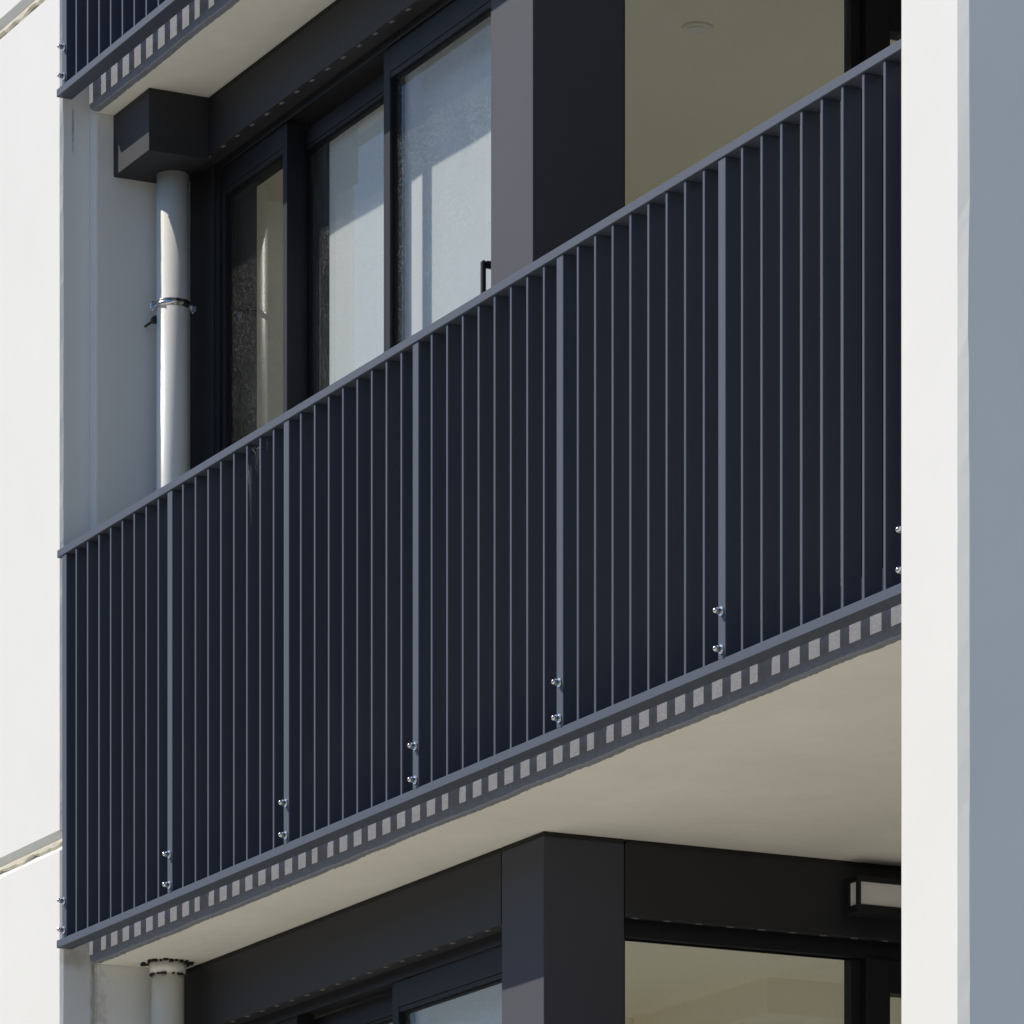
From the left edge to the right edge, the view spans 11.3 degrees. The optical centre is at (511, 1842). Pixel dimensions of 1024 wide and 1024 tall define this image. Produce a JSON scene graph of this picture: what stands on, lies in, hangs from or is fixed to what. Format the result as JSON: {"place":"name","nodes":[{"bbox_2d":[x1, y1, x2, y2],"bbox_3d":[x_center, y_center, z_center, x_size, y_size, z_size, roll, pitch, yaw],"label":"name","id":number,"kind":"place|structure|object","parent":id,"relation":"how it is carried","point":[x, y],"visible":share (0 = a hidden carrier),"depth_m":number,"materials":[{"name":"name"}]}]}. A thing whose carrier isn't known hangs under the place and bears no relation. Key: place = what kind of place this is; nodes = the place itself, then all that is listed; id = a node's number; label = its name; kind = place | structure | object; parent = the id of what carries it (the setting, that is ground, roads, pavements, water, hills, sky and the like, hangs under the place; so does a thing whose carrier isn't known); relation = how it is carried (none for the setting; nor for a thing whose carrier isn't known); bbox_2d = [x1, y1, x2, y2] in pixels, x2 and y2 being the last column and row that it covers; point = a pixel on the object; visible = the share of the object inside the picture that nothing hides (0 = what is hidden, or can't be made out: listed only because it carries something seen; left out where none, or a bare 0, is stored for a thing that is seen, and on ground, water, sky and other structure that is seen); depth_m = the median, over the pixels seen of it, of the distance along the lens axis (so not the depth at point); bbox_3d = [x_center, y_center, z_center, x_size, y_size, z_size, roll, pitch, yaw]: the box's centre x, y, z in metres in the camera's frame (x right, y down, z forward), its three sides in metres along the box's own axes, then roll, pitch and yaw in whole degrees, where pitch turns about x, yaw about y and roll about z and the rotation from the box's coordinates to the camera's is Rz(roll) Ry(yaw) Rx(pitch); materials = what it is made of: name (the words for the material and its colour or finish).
{"place":"outdoors","nodes":[
{"label":"outdoors","id":0,"kind":"place"},
{"bbox_2d":[617,838,891,865],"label":"room floor","id":1,"kind":"structure","parent":0,"point":[739,850],"depth_m":15.58,"materials":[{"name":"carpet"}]},
{"bbox_2d":[257,169,820,620],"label":"room wall","id":2,"kind":"structure","parent":1,"relation":"on","point":[269,299],"depth_m":17.11,"materials":[{"name":"paint"}]},
{"bbox_2d":[625,0,896,236],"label":"room ceiling","id":3,"kind":"structure","parent":2,"relation":"on","point":[742,67],"depth_m":16.37,"materials":[{"name":"paint"}]},
{"bbox_2d":[682,22,712,34],"bbox_3d":[0.574,-5.609,15.966,0.098,0.011,0.098,0,0,-27],"label":"downlight","id":4,"kind":"object","parent":3,"relation":"attached to","point":[696,28],"visible":1,"depth_m":15.95,"materials":[{"name":"paint"}]},
{"bbox_2d":[624,0,901,576],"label":"side window","id":5,"kind":"structure","parent":2,"relation":"attached to","point":[872,28],"depth_m":15.22,"materials":[{"name":"black metal"}]},
{"bbox_2d":[902,0,1023,1023],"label":"blade wall","id":6,"kind":"structure","parent":0,"point":[962,511],"depth_m":11.83,"materials":[{"name":"white paint"}]},
{"bbox_2d":[57,0,193,99],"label":"balustrade","id":7,"kind":"object","parent":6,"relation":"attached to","point":[100,38],"visible":1,"depth_m":16.58,"materials":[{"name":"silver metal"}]},
{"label":"room floor","id":8,"kind":"structure","parent":0,"visible":0},
{"bbox_2d":[625,1018,632,1023],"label":"room wall","id":9,"kind":"structure","parent":8,"relation":"on","point":[628,1020],"depth_m":17.71,"materials":[{"name":"paint"}]},
{"bbox_2d":[625,941,843,1017],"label":"room ceiling","id":10,"kind":"structure","parent":9,"relation":"on","point":[659,976],"depth_m":16.77,"materials":[{"name":"paint"}]},
{"bbox_2d":[633,977,901,1023],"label":"room bulkhead","id":11,"kind":"object","parent":10,"relation":"attached to","point":[768,1000],"visible":0.64,"depth_m":17.00,"materials":[{"name":"paint"}]},
{"bbox_2d":[624,918,901,1023],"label":"side window","id":12,"kind":"structure","parent":9,"relation":"attached to","point":[872,977],"depth_m":15.16,"materials":[{"name":"black metal"}]},
{"label":"ground","id":13,"kind":"structure","parent":0,"visible":0},
{"bbox_2d":[0,0,189,1023],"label":"blade wall","id":14,"kind":"structure","parent":13,"relation":"on","point":[78,344],"depth_m":16.98,"materials":[{"name":"white paint"}]},
{"bbox_2d":[144,170,195,489],"bbox_3d":[-1.131,-4.254,16.921,0.117,2.406,0.178,0,0,-45],"label":"downpipe","id":15,"kind":"object","parent":14,"relation":"attached to","point":[172,306],"visible":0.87,"depth_m":16.85,"materials":[{"name":"metal"}]},
{"bbox_2d":[89,0,335,114],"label":"balcony slab","id":16,"kind":"structure","parent":14,"relation":"attached to","point":[206,48],"depth_m":16.32,"materials":[{"name":"paint"}]},
{"bbox_2d":[114,88,208,183],"bbox_3d":[-1.144,-5.559,16.830,0.212,0.201,0.303,0,0,-27],"label":"rainwater box","id":17,"kind":"object","parent":16,"relation":"attached to","point":[156,131],"visible":1,"depth_m":16.72,"materials":[{"name":"black metal"}]},
{"bbox_2d":[189,0,438,181],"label":"door fascia","id":18,"kind":"structure","parent":16,"relation":"attached to","point":[322,48],"depth_m":16.13,"materials":[{"name":"metal"}]},
{"bbox_2d":[57,39,901,948],"bbox_3d":[-0.261,-3.575,14.472,0.079,1.299,5.424,0,0,-27],"label":"balustrade","id":19,"kind":"object","parent":14,"relation":"attached to","point":[603,473],"visible":1,"depth_m":13.94,"materials":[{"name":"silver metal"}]},
{"bbox_2d":[248,439,272,512],"bbox_3d":[-0.762,-4.073,15.481,0.035,0.244,0.168,0,0,-27],"label":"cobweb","id":20,"kind":"object","parent":19,"relation":"hanging from","point":[255,468],"visible":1,"depth_m":15.49,"materials":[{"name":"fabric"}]},
{"bbox_2d":[89,568,901,968],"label":"balcony slab","id":21,"kind":"structure","parent":14,"relation":"attached to","point":[795,750],"depth_m":14.24,"materials":[{"name":"paint"}]},
{"bbox_2d":[140,958,193,1023],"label":"downpipe","id":22,"kind":"object","parent":21,"relation":"attached to","point":[168,975],"visible":1,"depth_m":16.82,"materials":[{"name":"metal"}]},
{"bbox_2d":[190,0,490,469],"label":"sliding door","id":23,"kind":"structure","parent":21,"relation":"on","point":[223,298],"depth_m":16.42,"materials":[{"name":"black metal"}]},
{"bbox_2d":[314,142,329,394],"bbox_3d":[-0.595,-4.250,16.499,0.058,2.349,0.300,0,0,-27],"label":"curtain","id":24,"kind":"object","parent":23,"relation":"hanging from","point":[322,268],"visible":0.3,"depth_m":16.48,"materials":[{"name":"fabric"}]},
{"bbox_2d":[305,74,404,399],"bbox_3d":[-0.504,-4.264,16.142,0.035,2.358,0.720,0,0,-27],"label":"door panel","id":25,"kind":"structure","parent":23,"relation":"in","point":[371,97],"depth_m":16.25,"materials":[{"name":"black metal"}]},
{"bbox_2d":[330,16,490,384],"bbox_3d":[-0.205,-4.979,15.677,0.072,0.949,1.540,0,0,-27],"label":"roller blind","id":26,"kind":"object","parent":23,"relation":"attached to","point":[447,170],"visible":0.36,"depth_m":15.72,"materials":[{"name":"fabric"}]},
{"bbox_2d":[384,0,490,351],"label":"door panel","id":27,"kind":"structure","parent":23,"relation":"in","point":[458,17],"depth_m":15.69,"materials":[{"name":"black metal"}]},
{"bbox_2d":[184,848,501,1023],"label":"door fascia","id":28,"kind":"structure","parent":21,"relation":"attached to","point":[455,906],"depth_m":15.85,"materials":[{"name":"metal"}]},
{"bbox_2d":[491,0,623,286],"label":"corner column","id":29,"kind":"structure","parent":21,"relation":"on","point":[557,123],"depth_m":14.74,"materials":[{"name":"grey paint"}]},
{"bbox_2d":[624,839,901,943],"bbox_3d":[0.983,-2.764,15.191,1.531,0.223,0.124,0,0,-27],"label":"window fascia","id":30,"kind":"structure","parent":21,"relation":"attached to","point":[697,885],"depth_m":14.97,"materials":[{"name":"metal"}]},
{"bbox_2d":[843,875,901,921],"bbox_3d":[1.122,-2.765,15.147,0.300,0.107,0.085,0,0,-27],"label":"bulkhead light","id":31,"kind":"object","parent":30,"relation":"attached to","point":[869,897],"visible":0.57,"depth_m":15.09,"materials":[{"name":"black metal"}]},
{"bbox_3d":[0.249,0.755,14.694,0.200,1.691,5.367,0,0,-27],"label":"base wall","id":32,"kind":"object","parent":13,"relation":"on","visible":0},
{"bbox_3d":[0.770,-0.177,14.965,2.125,0.181,5.384,0,0,-27],"label":"balcony slab","id":33,"kind":"object","parent":32,"relation":"on","visible":0},
{"bbox_2d":[242,932,501,1023],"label":"sliding door","id":34,"kind":"structure","parent":33,"relation":"on","point":[402,995],"depth_m":15.67,"materials":[{"name":"black metal"}]},
{"bbox_2d":[315,993,414,1023],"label":"door panel","id":35,"kind":"structure","parent":34,"relation":"in","point":[378,1010],"depth_m":16.07,"materials":[{"name":"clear glass"}]},
{"bbox_2d":[391,983,501,1023],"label":"roller blind","id":36,"kind":"object","parent":34,"relation":"attached to","point":[483,1006],"visible":0.16,"depth_m":15.53,"materials":[{"name":"fabric"}]},
{"bbox_2d":[392,946,501,1023],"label":"door panel","id":37,"kind":"structure","parent":34,"relation":"in","point":[483,970],"depth_m":15.43,"materials":[{"name":"black metal"}]},
{"bbox_2d":[501,831,623,1023],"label":"corner column","id":38,"kind":"structure","parent":33,"relation":"on","point":[562,928],"depth_m":14.75,"materials":[{"name":"grey paint"}]}
]}

